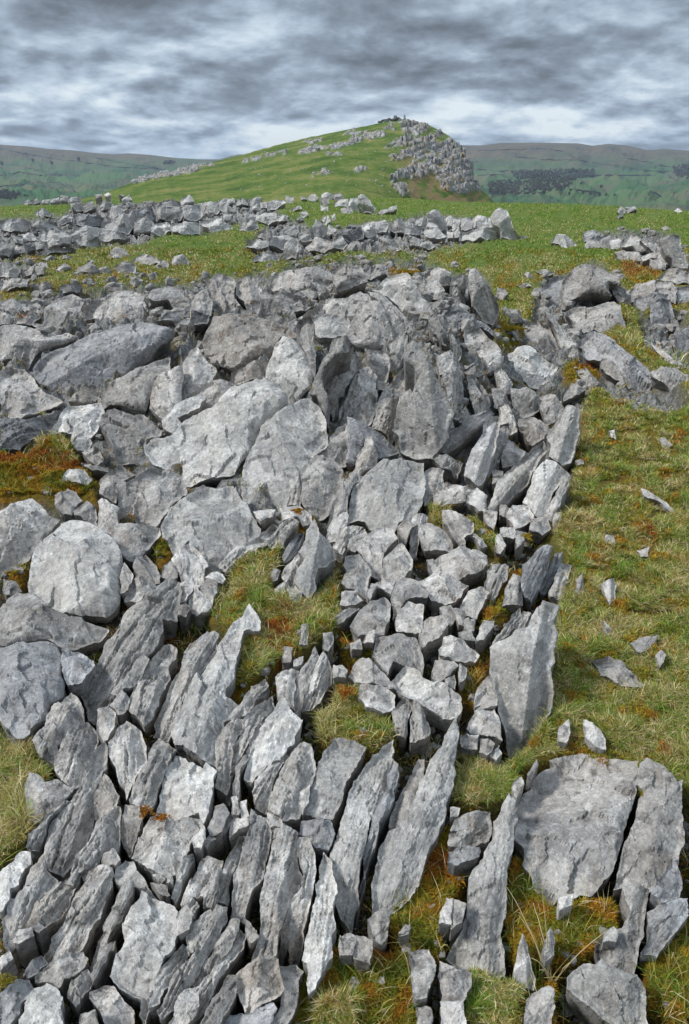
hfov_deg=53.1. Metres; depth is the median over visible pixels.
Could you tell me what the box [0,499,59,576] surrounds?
boulder
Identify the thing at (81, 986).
rock slab
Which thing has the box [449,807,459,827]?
rock
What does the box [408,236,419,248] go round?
rock
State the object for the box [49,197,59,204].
rock
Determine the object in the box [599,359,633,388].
rock slab
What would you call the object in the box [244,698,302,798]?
rock slab
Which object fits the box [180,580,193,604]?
rock
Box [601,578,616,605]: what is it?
rock slab
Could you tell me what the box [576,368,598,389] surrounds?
rock slab
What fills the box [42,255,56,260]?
rock
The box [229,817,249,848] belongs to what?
rock
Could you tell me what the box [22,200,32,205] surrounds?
rock
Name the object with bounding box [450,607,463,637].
rock
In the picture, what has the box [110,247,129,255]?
rock
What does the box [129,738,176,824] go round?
rock slab
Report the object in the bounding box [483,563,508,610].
rock slab
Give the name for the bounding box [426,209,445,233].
rock slab
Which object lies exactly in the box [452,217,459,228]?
rock
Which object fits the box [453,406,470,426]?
rock
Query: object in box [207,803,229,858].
rock
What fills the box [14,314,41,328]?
rock
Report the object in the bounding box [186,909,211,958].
rock slab
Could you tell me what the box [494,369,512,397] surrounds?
rock slab
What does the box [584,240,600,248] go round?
rock
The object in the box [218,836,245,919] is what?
rock slab
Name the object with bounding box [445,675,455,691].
rock
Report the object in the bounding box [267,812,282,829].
rock
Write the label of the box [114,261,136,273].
rock
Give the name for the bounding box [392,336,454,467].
rock slab
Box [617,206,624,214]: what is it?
rock
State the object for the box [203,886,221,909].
rock slab
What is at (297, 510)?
moss cushion
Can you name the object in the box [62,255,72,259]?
rock
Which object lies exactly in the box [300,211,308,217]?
rock
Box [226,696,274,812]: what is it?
rock slab
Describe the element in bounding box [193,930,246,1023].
rock slab
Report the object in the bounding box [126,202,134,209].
rock
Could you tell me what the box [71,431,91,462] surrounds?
rock
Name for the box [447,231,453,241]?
rock
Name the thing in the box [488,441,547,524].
rock slab
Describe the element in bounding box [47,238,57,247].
rock
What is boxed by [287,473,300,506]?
rock slab
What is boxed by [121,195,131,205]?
rock
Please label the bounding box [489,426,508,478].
rock slab
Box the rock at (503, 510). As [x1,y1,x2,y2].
[498,504,508,533]
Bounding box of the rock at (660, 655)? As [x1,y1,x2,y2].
[655,650,665,669]
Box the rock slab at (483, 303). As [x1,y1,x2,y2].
[468,268,498,328]
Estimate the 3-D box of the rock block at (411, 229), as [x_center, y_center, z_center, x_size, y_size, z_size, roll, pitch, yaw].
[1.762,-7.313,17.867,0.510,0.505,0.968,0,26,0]
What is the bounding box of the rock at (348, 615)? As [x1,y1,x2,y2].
[334,608,359,632]
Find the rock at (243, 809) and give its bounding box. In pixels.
[240,800,248,818]
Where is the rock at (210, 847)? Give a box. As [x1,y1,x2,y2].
[204,835,216,858]
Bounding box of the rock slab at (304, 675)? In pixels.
[292,646,319,719]
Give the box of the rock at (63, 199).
[60,195,68,203]
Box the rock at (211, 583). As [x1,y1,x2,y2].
[198,578,217,596]
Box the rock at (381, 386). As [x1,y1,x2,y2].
[376,380,388,395]
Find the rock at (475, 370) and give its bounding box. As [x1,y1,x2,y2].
[463,363,483,383]
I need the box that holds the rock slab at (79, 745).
[54,722,98,795]
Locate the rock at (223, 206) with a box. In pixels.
[218,202,228,212]
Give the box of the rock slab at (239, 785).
[232,721,266,807]
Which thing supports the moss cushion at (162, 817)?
on the rock block at (163, 847)
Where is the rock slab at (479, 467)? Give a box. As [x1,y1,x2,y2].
[464,416,499,490]
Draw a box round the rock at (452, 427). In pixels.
[448,422,454,432]
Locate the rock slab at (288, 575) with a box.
[281,554,300,592]
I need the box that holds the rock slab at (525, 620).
[510,611,530,635]
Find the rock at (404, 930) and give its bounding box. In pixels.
[398,924,410,944]
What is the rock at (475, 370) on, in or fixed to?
on the ground at (98, 177)
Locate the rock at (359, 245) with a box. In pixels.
[354,241,363,251]
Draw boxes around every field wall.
[0,148,164,169]
[0,171,79,175]
[0,182,74,191]
[10,164,59,175]
[95,157,161,168]
[477,148,574,156]
[477,174,515,179]
[478,169,518,171]
[515,156,684,173]
[562,188,598,192]
[595,174,654,175]
[627,158,682,167]
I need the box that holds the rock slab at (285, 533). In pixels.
[266,516,298,554]
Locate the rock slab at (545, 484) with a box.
[523,459,569,517]
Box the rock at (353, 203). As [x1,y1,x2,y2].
[348,197,357,210]
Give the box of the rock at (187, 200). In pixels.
[180,195,193,204]
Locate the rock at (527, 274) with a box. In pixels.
[523,272,533,277]
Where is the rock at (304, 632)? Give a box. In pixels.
[299,623,308,648]
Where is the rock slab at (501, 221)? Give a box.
[490,207,521,239]
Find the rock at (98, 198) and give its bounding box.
[94,194,101,203]
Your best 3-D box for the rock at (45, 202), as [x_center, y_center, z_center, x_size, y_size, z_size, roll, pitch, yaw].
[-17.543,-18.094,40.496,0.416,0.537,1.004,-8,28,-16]
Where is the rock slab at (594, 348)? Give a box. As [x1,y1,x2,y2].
[576,331,652,393]
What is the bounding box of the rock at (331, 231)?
[327,225,335,237]
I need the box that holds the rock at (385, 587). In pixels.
[376,578,395,602]
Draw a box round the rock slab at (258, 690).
[250,679,268,699]
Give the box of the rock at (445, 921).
[438,898,452,944]
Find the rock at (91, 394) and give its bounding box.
[68,385,101,405]
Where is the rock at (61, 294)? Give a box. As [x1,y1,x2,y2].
[55,290,64,299]
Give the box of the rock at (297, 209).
[291,205,301,211]
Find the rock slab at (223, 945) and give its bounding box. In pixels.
[193,918,239,987]
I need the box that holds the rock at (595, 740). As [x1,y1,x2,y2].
[582,720,605,753]
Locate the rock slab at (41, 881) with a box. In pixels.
[1,854,58,970]
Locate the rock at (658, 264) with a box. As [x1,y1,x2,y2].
[649,259,665,271]
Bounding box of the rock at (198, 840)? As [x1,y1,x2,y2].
[192,825,205,868]
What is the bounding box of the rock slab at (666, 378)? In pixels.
[650,366,688,394]
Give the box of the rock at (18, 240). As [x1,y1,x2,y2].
[12,235,23,245]
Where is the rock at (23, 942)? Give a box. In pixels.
[10,927,39,967]
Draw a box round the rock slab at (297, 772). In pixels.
[268,742,315,837]
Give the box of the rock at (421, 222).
[414,217,426,227]
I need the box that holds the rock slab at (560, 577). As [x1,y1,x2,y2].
[548,563,571,604]
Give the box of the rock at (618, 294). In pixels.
[611,287,626,303]
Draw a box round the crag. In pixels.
[388,120,478,196]
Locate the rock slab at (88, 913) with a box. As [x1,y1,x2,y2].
[43,864,116,963]
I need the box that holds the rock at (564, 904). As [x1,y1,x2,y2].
[556,894,572,920]
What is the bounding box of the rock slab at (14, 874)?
[0,851,32,919]
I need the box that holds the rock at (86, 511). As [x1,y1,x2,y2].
[73,501,97,525]
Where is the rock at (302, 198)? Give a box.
[300,196,307,201]
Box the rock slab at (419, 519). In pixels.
[409,513,427,560]
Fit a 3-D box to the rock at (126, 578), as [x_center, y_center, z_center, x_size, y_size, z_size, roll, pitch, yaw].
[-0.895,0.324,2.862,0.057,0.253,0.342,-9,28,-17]
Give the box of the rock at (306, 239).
[298,234,312,247]
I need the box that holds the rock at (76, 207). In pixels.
[70,201,83,213]
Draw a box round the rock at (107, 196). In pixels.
[104,193,110,201]
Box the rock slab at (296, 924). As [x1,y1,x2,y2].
[277,837,315,967]
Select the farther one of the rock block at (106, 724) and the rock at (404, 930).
the rock block at (106, 724)
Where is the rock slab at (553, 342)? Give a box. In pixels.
[541,324,559,352]
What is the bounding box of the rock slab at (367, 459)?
[354,435,377,476]
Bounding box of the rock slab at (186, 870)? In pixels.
[171,854,195,911]
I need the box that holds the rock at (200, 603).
[188,588,211,626]
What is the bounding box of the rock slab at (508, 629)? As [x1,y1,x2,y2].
[492,608,522,644]
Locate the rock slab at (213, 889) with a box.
[203,868,222,911]
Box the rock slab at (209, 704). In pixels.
[171,604,260,778]
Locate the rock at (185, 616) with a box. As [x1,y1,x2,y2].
[177,603,191,631]
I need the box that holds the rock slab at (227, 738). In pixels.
[215,719,242,806]
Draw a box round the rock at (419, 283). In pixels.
[413,278,424,290]
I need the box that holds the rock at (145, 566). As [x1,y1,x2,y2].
[133,555,160,585]
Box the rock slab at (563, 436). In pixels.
[546,405,580,471]
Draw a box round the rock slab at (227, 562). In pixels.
[218,524,278,578]
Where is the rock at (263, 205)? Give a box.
[260,202,266,211]
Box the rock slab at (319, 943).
[302,852,337,999]
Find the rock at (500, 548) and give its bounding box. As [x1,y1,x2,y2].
[494,533,505,557]
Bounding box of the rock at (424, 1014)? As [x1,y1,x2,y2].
[416,1006,432,1023]
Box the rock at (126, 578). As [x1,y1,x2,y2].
[120,562,133,606]
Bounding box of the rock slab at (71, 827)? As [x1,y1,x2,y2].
[44,740,110,881]
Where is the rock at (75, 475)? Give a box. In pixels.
[62,469,91,485]
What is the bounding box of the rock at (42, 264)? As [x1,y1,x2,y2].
[36,262,49,268]
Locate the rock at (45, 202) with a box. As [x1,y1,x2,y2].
[41,199,48,204]
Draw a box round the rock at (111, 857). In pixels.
[101,848,120,889]
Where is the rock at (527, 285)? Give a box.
[517,283,531,288]
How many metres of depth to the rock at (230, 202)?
32.10 m
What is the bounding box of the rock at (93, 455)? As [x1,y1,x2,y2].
[82,447,103,466]
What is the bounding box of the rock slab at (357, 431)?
[345,416,398,470]
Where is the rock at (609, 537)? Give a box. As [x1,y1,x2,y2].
[605,535,614,544]
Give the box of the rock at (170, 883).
[167,876,173,905]
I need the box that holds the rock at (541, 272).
[536,269,554,277]
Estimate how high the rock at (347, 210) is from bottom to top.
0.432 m
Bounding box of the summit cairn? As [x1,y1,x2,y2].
[378,115,409,122]
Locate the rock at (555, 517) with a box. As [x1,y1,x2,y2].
[552,512,560,529]
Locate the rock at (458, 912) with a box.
[448,899,465,948]
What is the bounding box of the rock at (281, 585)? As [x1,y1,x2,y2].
[274,583,285,594]
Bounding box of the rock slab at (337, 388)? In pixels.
[325,353,361,420]
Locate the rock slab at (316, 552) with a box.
[295,518,335,601]
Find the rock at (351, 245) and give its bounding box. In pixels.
[345,240,356,250]
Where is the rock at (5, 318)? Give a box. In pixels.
[0,311,10,326]
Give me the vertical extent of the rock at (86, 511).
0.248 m
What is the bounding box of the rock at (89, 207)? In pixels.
[81,201,95,213]
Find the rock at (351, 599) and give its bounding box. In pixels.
[340,591,361,610]
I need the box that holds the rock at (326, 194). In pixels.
[321,192,331,199]
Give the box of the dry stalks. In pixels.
[507,880,604,982]
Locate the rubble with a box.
[0,201,688,1023]
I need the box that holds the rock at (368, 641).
[362,630,374,653]
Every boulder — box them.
[0,324,77,369]
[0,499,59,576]
[0,593,108,655]
[0,641,66,747]
[28,520,122,623]
[33,322,174,391]
[97,357,170,414]
[144,378,287,487]
[149,365,183,422]
[182,347,216,400]
[202,313,295,373]
[241,398,327,511]
[266,336,312,404]
[270,266,332,292]
[346,300,393,350]
[560,264,619,305]
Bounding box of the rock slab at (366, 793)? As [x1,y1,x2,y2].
[330,739,393,933]
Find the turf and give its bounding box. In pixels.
[637,306,688,1014]
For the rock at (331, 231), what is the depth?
17.50 m
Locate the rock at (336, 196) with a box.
[331,193,343,199]
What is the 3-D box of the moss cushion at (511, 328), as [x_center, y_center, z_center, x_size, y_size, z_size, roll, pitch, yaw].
[1.488,-1.631,6.111,0.283,0.046,0.186,0,26,0]
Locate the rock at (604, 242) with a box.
[600,236,609,248]
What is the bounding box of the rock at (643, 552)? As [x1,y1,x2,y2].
[636,547,649,557]
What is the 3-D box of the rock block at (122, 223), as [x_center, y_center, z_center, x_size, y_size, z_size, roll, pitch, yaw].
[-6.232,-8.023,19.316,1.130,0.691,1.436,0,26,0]
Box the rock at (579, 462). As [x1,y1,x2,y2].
[575,459,583,466]
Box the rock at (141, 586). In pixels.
[124,573,155,608]
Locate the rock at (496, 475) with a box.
[491,470,502,496]
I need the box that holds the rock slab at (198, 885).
[180,856,222,921]
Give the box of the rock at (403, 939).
[399,925,410,945]
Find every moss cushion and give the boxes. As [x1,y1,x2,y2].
[0,972,18,987]
[139,804,152,820]
[150,812,174,821]
[290,508,303,514]
[337,685,356,701]
[388,269,424,273]
[499,325,527,330]
[521,532,532,541]
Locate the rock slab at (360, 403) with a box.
[339,367,377,426]
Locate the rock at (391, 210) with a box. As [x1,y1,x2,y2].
[377,205,396,214]
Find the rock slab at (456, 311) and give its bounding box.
[443,302,494,340]
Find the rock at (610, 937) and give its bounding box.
[601,926,617,950]
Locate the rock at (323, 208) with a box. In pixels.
[320,205,327,210]
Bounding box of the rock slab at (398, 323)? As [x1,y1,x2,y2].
[368,291,424,342]
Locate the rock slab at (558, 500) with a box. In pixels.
[547,473,568,524]
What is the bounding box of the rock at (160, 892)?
[150,883,170,903]
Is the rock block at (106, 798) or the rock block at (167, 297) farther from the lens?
the rock block at (167, 297)
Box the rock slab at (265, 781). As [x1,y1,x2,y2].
[252,749,293,817]
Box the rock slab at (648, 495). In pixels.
[641,488,674,512]
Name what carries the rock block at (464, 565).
on the ground at (98, 177)
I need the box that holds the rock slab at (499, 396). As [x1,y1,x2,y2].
[491,388,508,412]
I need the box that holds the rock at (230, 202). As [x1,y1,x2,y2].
[218,198,234,206]
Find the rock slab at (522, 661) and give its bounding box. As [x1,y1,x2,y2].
[489,600,559,763]
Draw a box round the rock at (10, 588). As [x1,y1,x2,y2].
[2,579,21,600]
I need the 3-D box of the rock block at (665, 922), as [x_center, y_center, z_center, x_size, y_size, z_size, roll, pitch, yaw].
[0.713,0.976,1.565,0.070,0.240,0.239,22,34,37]
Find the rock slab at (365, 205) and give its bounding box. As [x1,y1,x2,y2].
[357,194,374,214]
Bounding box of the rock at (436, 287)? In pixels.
[424,279,444,300]
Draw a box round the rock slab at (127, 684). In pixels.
[111,654,149,700]
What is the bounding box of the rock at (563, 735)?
[557,719,569,748]
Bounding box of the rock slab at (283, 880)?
[251,823,302,961]
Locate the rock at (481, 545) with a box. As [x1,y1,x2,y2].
[468,533,486,552]
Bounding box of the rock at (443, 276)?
[423,267,451,292]
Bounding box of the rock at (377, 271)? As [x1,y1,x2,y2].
[363,264,387,281]
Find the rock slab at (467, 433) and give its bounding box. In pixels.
[439,409,494,457]
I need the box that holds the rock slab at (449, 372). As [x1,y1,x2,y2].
[436,350,463,411]
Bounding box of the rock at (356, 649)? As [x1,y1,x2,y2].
[349,639,362,659]
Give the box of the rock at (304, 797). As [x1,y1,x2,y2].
[298,785,309,820]
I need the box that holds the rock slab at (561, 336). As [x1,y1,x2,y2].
[544,311,577,356]
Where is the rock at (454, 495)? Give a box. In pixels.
[433,484,465,513]
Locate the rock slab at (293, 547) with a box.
[282,532,303,567]
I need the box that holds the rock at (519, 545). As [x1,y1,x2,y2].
[514,530,525,559]
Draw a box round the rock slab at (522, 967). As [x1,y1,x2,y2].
[513,933,535,991]
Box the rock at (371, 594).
[366,583,377,603]
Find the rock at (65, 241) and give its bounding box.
[58,235,71,247]
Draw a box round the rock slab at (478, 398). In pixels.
[466,374,490,413]
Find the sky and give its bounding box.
[0,0,688,158]
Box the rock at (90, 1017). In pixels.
[79,1009,98,1023]
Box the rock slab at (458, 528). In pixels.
[442,510,473,547]
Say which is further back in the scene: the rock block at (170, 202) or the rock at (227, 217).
the rock block at (170, 202)
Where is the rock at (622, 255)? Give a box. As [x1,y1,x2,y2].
[614,250,628,259]
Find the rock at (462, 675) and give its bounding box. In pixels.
[457,663,466,692]
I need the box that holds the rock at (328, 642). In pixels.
[322,632,333,663]
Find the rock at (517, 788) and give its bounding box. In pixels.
[511,777,523,805]
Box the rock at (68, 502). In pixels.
[54,489,81,521]
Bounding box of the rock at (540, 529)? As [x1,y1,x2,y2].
[529,516,550,543]
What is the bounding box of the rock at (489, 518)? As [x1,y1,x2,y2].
[483,510,497,533]
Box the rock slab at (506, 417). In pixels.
[498,404,517,439]
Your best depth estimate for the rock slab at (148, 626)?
2.40 m
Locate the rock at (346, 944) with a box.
[338,933,355,965]
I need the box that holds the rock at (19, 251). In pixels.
[14,245,24,259]
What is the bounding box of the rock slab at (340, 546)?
[332,525,363,564]
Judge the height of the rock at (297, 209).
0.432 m
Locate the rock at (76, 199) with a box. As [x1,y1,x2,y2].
[67,195,80,203]
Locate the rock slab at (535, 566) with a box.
[520,544,552,609]
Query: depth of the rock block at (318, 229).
16.91 m
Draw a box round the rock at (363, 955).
[353,935,372,971]
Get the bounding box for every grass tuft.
[0,730,62,863]
[0,785,42,929]
[24,429,75,468]
[90,650,101,663]
[157,311,203,357]
[175,586,237,644]
[212,572,254,606]
[227,550,285,588]
[235,633,275,696]
[257,611,315,655]
[295,596,351,654]
[315,700,375,744]
[317,572,342,599]
[346,716,408,775]
[402,741,439,762]
[450,758,498,809]
[465,974,522,1023]
[494,330,511,353]
[500,759,532,779]
[617,330,645,347]
[631,343,688,361]
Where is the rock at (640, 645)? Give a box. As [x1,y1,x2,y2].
[630,635,657,653]
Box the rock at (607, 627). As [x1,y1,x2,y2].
[603,621,613,636]
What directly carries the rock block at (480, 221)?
on the ground at (98, 177)
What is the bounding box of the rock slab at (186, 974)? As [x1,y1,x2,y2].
[157,904,227,1023]
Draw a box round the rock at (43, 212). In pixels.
[35,208,51,218]
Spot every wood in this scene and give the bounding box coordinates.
[0,189,29,199]
[162,159,174,164]
[487,179,546,194]
[511,168,559,178]
[529,167,576,190]
[576,168,594,177]
[672,163,688,177]
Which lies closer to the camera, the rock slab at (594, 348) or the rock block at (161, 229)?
the rock slab at (594, 348)
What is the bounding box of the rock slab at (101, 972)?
[91,941,116,989]
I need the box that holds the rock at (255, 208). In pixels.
[252,204,259,213]
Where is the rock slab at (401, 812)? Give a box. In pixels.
[389,759,424,830]
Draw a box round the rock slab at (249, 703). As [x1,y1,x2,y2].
[228,685,269,718]
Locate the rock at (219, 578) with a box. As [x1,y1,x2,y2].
[205,571,225,588]
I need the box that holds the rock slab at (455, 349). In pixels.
[449,332,461,361]
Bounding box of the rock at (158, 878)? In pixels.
[152,873,165,884]
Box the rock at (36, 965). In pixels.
[25,955,47,987]
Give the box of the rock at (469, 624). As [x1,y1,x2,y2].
[464,617,475,636]
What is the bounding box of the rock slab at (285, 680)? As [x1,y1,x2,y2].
[275,668,299,711]
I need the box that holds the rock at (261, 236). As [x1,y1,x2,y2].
[257,233,265,239]
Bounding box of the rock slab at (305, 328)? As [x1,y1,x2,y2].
[296,316,315,380]
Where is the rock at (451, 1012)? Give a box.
[440,1000,466,1023]
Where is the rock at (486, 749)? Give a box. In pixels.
[479,738,494,764]
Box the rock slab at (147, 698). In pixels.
[128,644,177,736]
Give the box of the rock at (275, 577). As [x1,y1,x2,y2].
[269,569,279,587]
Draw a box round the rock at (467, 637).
[458,630,475,649]
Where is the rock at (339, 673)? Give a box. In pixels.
[332,665,347,693]
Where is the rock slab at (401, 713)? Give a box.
[392,698,411,751]
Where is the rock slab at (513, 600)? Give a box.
[501,574,522,613]
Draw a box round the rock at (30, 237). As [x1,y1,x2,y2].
[22,233,36,243]
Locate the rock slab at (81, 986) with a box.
[67,969,94,1021]
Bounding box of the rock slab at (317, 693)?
[301,652,331,723]
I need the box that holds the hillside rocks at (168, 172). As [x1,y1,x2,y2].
[131,124,466,192]
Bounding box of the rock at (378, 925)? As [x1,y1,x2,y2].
[367,907,390,953]
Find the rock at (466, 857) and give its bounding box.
[447,846,480,881]
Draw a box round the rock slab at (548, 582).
[539,552,562,601]
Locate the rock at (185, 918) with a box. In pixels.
[177,905,193,946]
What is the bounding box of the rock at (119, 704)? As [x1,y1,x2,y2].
[110,689,131,726]
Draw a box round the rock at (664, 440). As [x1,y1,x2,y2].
[659,437,672,447]
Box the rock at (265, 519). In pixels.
[253,509,275,532]
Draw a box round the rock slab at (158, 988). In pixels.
[147,944,187,1023]
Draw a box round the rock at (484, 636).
[475,620,494,653]
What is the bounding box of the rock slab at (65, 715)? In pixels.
[32,693,84,778]
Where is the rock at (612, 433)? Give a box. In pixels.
[609,429,615,439]
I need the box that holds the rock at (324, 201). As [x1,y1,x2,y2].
[320,197,329,204]
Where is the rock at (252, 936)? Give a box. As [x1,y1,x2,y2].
[245,919,258,960]
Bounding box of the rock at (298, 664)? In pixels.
[293,656,303,670]
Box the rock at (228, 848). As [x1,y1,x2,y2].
[223,814,232,854]
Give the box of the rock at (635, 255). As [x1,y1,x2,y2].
[627,251,640,263]
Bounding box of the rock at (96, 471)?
[81,463,108,478]
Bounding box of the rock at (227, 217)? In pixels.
[223,213,232,222]
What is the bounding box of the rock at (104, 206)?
[98,201,111,212]
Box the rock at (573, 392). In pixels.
[561,383,585,406]
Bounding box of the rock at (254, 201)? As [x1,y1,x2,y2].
[248,197,262,207]
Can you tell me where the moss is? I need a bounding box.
[0,244,688,1023]
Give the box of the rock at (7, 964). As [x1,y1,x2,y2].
[0,951,19,986]
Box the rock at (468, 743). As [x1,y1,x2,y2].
[459,733,478,758]
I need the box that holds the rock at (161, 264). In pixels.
[155,260,168,268]
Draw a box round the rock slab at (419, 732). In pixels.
[409,698,430,757]
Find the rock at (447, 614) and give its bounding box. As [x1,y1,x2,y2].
[439,605,455,635]
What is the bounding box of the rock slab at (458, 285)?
[450,274,465,303]
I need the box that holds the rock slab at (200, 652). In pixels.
[153,631,218,746]
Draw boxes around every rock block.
[0,217,31,234]
[0,262,19,279]
[0,278,29,292]
[0,298,34,311]
[0,366,63,419]
[0,979,33,1023]
[19,983,68,1023]
[21,266,44,278]
[25,772,72,828]
[31,220,57,234]
[32,294,87,330]
[35,247,76,257]
[35,952,89,1005]
[38,226,68,242]
[50,402,104,442]
[58,213,73,226]
[61,648,95,702]
[68,225,99,243]
[72,214,103,227]
[72,235,100,248]
[83,290,152,325]
[89,985,134,1023]
[93,774,120,820]
[96,707,116,754]
[98,228,130,245]
[98,408,161,466]
[99,465,135,505]
[100,213,136,237]
[107,205,126,219]
[110,891,179,1023]
[111,523,160,568]
[114,861,155,901]
[116,468,163,519]
[120,804,143,861]
[131,813,202,892]
[133,254,159,265]
[134,216,154,237]
[134,470,186,529]
[137,206,155,222]
[147,286,186,309]
[151,222,171,236]
[153,199,181,208]
[154,206,165,222]
[155,308,209,333]
[156,756,216,838]
[161,486,260,572]
[165,205,183,224]
[169,254,189,265]
[169,987,199,1023]
[171,221,199,236]
[171,544,208,589]
[182,205,203,222]
[189,289,212,318]
[199,218,231,232]
[200,379,235,410]
[201,201,219,216]
[206,273,245,315]
[223,1003,276,1023]
[230,358,268,385]
[235,276,261,315]
[236,955,283,1013]
[239,219,259,231]
[244,212,256,222]
[246,239,268,253]
[252,252,279,262]
[255,212,278,226]
[258,291,317,320]
[268,200,285,212]
[268,235,298,251]
[271,965,303,1023]
[280,506,312,528]
[283,241,298,261]
[286,225,298,238]
[298,291,369,322]
[299,455,343,522]
[299,817,334,871]
[304,738,365,831]
[305,237,332,255]
[309,218,327,239]
[313,314,349,343]
[318,424,347,469]
[326,512,348,546]
[331,236,347,253]
[332,264,367,297]
[334,199,348,206]
[340,224,362,244]
[341,554,371,607]
[348,457,425,534]
[348,657,396,694]
[350,597,390,644]
[356,527,397,583]
[357,683,394,723]
[360,223,376,242]
[362,221,388,234]
[364,349,389,381]
[372,273,430,313]
[372,633,423,680]
[376,237,400,251]
[383,544,412,582]
[390,218,403,237]
[390,577,428,629]
[391,666,461,731]
[394,601,423,643]
[397,516,416,548]
[404,220,421,238]
[409,949,435,1007]
[418,523,452,558]
[418,570,468,613]
[418,615,447,661]
[424,222,445,243]
[427,546,487,586]
[430,454,462,484]
[431,660,458,682]
[438,635,479,667]
[438,961,471,1006]
[447,810,491,858]
[459,227,500,242]
[460,217,473,231]
[460,586,489,624]
[463,327,503,377]
[466,707,501,751]
[473,215,490,229]
[473,691,497,712]
[501,440,525,471]
[506,505,533,531]
[507,345,564,389]
[510,387,538,418]
[513,753,638,909]
[517,417,547,452]
[523,320,554,355]
[524,986,554,1023]
[538,394,563,427]
[541,276,564,306]
[551,234,575,247]
[564,302,625,333]
[564,958,647,1023]
[583,230,604,242]
[589,655,644,689]
[594,884,648,973]
[609,238,621,250]
[613,758,684,906]
[621,233,644,254]
[629,280,677,303]
[634,296,649,310]
[638,898,688,969]
[639,240,659,254]
[641,250,669,269]
[644,858,682,920]
[650,292,674,324]
[657,268,688,284]
[674,325,688,353]
[676,286,688,303]
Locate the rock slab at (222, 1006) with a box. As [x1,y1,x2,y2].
[200,975,237,1023]
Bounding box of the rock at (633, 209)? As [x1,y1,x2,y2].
[624,206,636,213]
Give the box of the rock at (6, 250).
[0,241,14,261]
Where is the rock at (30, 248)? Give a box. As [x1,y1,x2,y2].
[24,242,35,255]
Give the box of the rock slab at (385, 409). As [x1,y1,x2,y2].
[372,367,404,443]
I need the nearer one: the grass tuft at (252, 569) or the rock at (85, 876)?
the rock at (85, 876)
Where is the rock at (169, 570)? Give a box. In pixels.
[160,560,179,582]
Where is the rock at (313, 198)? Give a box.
[308,194,318,201]
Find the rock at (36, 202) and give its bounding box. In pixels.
[32,199,40,204]
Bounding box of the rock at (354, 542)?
[347,529,367,555]
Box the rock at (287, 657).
[282,646,292,670]
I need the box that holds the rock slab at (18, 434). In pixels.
[0,411,60,453]
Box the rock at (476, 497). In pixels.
[466,487,487,521]
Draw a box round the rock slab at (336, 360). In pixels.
[310,335,353,432]
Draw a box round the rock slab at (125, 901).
[90,880,135,972]
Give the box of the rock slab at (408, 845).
[371,714,458,915]
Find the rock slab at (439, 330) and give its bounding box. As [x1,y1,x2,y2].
[428,310,451,350]
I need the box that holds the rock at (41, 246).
[34,242,47,252]
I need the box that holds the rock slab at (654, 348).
[651,343,688,369]
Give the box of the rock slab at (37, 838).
[26,800,70,863]
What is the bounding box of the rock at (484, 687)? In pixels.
[474,676,492,713]
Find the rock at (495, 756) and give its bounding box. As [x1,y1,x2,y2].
[489,746,501,768]
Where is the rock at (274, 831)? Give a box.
[271,827,279,841]
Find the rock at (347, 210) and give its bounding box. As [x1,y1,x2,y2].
[341,207,352,213]
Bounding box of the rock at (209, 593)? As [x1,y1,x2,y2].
[200,583,218,610]
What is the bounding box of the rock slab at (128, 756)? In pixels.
[108,721,147,804]
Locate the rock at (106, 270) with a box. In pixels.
[99,266,112,273]
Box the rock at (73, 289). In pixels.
[59,283,82,295]
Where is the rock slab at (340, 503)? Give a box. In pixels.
[327,471,360,527]
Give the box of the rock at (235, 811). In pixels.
[231,795,240,817]
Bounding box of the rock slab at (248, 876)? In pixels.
[230,809,271,933]
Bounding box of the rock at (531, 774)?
[525,760,537,792]
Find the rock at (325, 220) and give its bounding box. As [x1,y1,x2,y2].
[320,215,330,225]
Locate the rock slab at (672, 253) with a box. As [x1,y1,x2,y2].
[659,235,687,269]
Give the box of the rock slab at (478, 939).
[446,794,517,980]
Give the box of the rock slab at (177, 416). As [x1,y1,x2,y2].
[161,392,206,435]
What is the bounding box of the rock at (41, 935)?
[29,922,49,955]
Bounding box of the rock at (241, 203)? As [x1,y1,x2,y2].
[235,198,248,208]
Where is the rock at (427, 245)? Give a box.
[418,240,435,251]
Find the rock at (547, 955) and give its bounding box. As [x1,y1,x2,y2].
[540,927,554,977]
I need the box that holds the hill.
[81,120,493,204]
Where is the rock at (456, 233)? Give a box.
[452,227,459,241]
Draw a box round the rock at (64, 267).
[55,263,71,271]
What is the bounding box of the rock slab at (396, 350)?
[389,333,407,375]
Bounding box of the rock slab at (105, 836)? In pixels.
[65,806,123,888]
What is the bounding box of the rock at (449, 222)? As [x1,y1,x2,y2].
[446,216,451,229]
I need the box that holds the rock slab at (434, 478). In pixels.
[423,467,444,510]
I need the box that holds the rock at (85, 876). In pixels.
[75,847,102,883]
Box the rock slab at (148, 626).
[80,578,181,726]
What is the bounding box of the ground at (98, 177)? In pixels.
[0,143,688,1023]
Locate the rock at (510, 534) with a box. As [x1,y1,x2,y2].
[500,527,515,552]
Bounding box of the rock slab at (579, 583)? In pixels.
[574,572,583,595]
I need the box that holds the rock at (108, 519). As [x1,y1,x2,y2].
[97,498,119,535]
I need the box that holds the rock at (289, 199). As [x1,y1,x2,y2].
[285,196,293,202]
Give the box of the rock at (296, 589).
[286,585,302,602]
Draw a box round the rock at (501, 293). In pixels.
[495,287,507,301]
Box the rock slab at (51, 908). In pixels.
[26,875,82,943]
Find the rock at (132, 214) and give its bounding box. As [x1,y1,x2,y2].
[125,210,136,218]
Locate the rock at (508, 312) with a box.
[501,306,512,320]
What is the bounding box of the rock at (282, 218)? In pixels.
[277,214,287,224]
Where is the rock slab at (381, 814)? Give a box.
[353,759,398,934]

